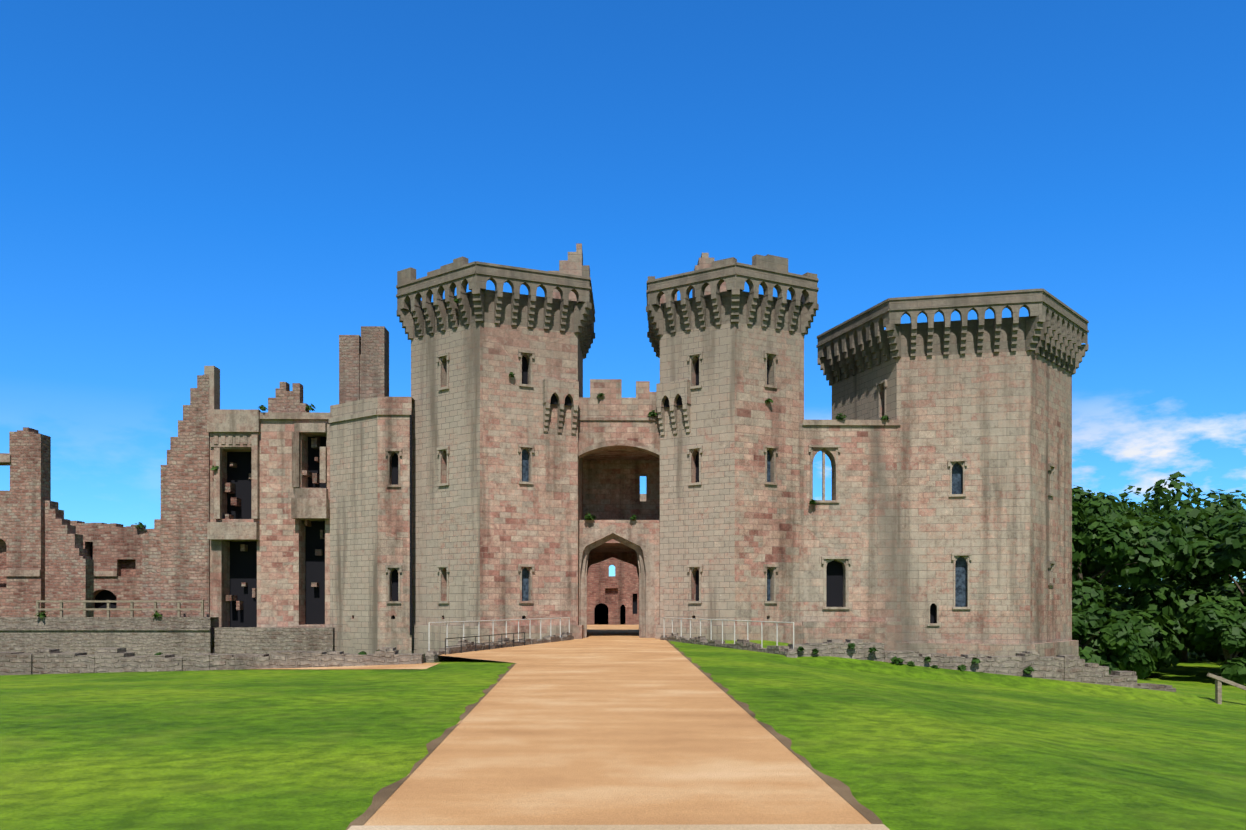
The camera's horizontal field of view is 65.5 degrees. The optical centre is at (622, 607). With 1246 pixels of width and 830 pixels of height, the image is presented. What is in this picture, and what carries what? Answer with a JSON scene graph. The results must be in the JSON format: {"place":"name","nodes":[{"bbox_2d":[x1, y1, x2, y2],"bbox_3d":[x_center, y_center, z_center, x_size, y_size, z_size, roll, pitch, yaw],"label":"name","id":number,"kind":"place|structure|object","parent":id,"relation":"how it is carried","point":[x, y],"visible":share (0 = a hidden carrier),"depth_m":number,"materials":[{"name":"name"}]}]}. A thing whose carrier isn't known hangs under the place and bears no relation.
{"place":"outdoors","nodes":[
{"label":"outdoors","id":0,"kind":"place"},
{"bbox_2d":[272,625,889,829],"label":"gravel path","id":1,"kind":"structure","parent":0,"point":[612,727],"depth_m":10.40,"materials":[{"name":"beige gravel"}]},
{"bbox_2d":[0,640,1245,829],"bbox_3d":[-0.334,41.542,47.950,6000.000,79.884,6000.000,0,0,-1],"label":"lawn","id":2,"kind":"structure","parent":0,"point":[893,746],"depth_m":12.44,"materials":[{"name":"green plant"}]},
{"bbox_2d":[0,243,1088,656],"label":"castle","id":3,"kind":"structure","parent":2,"relation":"on","point":[470,479],"depth_m":50.00,"materials":[{"name":"stone"}]},
{"bbox_2d":[35,298,1033,673],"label":"wall plants","id":4,"kind":"object","parent":3,"relation":"attached to","point":[801,648],"depth_m":48.53,"materials":[{"name":"green plant"}]},
{"bbox_2d":[0,632,1175,691],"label":"field walls","id":5,"kind":"structure","parent":2,"relation":"on","point":[1072,668],"depth_m":33.21,"materials":[{"name":"stone"}]},
{"bbox_2d":[428,617,793,654],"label":"bridge railings","id":6,"kind":"object","parent":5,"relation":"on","point":[478,636],"visible":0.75,"depth_m":37.53,"materials":[{"name":"metal"}]},
{"bbox_2d":[36,600,1245,703],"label":"wooden fence","id":7,"kind":"object","parent":2,"relation":"on","point":[1219,680],"visible":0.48,"depth_m":51.37,"materials":[{"name":"brown wood"}]},
{"bbox_2d":[1072,602,1142,674],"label":"shrub","id":8,"kind":"object","parent":2,"relation":"on","point":[1118,641],"visible":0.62,"depth_m":67.94,"materials":[{"name":"green plant"}]},
{"bbox_2d":[1089,610,1157,679],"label":"shrub","id":9,"kind":"object","parent":2,"relation":"on","point":[1141,663],"visible":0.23,"depth_m":72.57,"materials":[{"name":"green plant"}]},
{"bbox_2d":[1072,485,1195,614],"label":"tree","id":10,"kind":"object","parent":2,"relation":"on","point":[1081,495],"visible":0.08,"depth_m":89.45,"materials":[{"name":"green plant"}]},
{"bbox_2d":[1072,495,1197,658],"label":"tree","id":11,"kind":"object","parent":2,"relation":"on","point":[1121,550],"visible":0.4,"depth_m":74.69,"materials":[{"name":"green plant"}]},
{"bbox_2d":[1101,485,1177,594],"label":"tree","id":12,"kind":"object","parent":2,"relation":"on","point":[1144,508],"visible":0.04,"depth_m":125.31,"materials":[{"name":"green plant"}]},
{"bbox_2d":[1104,603,1185,670],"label":"shrub","id":13,"kind":"object","parent":2,"relation":"on","point":[1174,657],"visible":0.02,"depth_m":75.00,"materials":[{"name":"green plant"}]},
{"bbox_2d":[1109,471,1245,661],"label":"tree","id":14,"kind":"object","parent":2,"relation":"on","point":[1231,504],"visible":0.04,"depth_m":97.46,"materials":[{"name":"green plant"}]},
{"bbox_2d":[1153,501,1245,663],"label":"tree","id":15,"kind":"object","parent":2,"relation":"on","point":[1221,551],"visible":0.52,"depth_m":77.36,"materials":[{"name":"green plant"}]},
{"bbox_2d":[1162,497,1245,590],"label":"tree","id":16,"kind":"object","parent":2,"relation":"on","point":[1238,576],"visible":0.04,"depth_m":104.81,"materials":[{"name":"green plant"}]},
{"bbox_2d":[1184,597,1245,684],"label":"shrub","id":17,"kind":"object","parent":2,"relation":"on","point":[1213,625],"visible":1,"depth_m":69.49,"materials":[{"name":"green plant"}]},
{"bbox_2d":[1232,648,1245,658],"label":"shrub","id":18,"kind":"object","parent":2,"relation":"on","point":[1242,654],"visible":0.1,"depth_m":72.12,"materials":[{"name":"green plant"}]},
{"bbox_2d":[0,0,1245,582],"label":"sky","id":19,"kind":"structure","parent":0,"point":[240,188],"materials":[{"name":"blue"}]}
]}

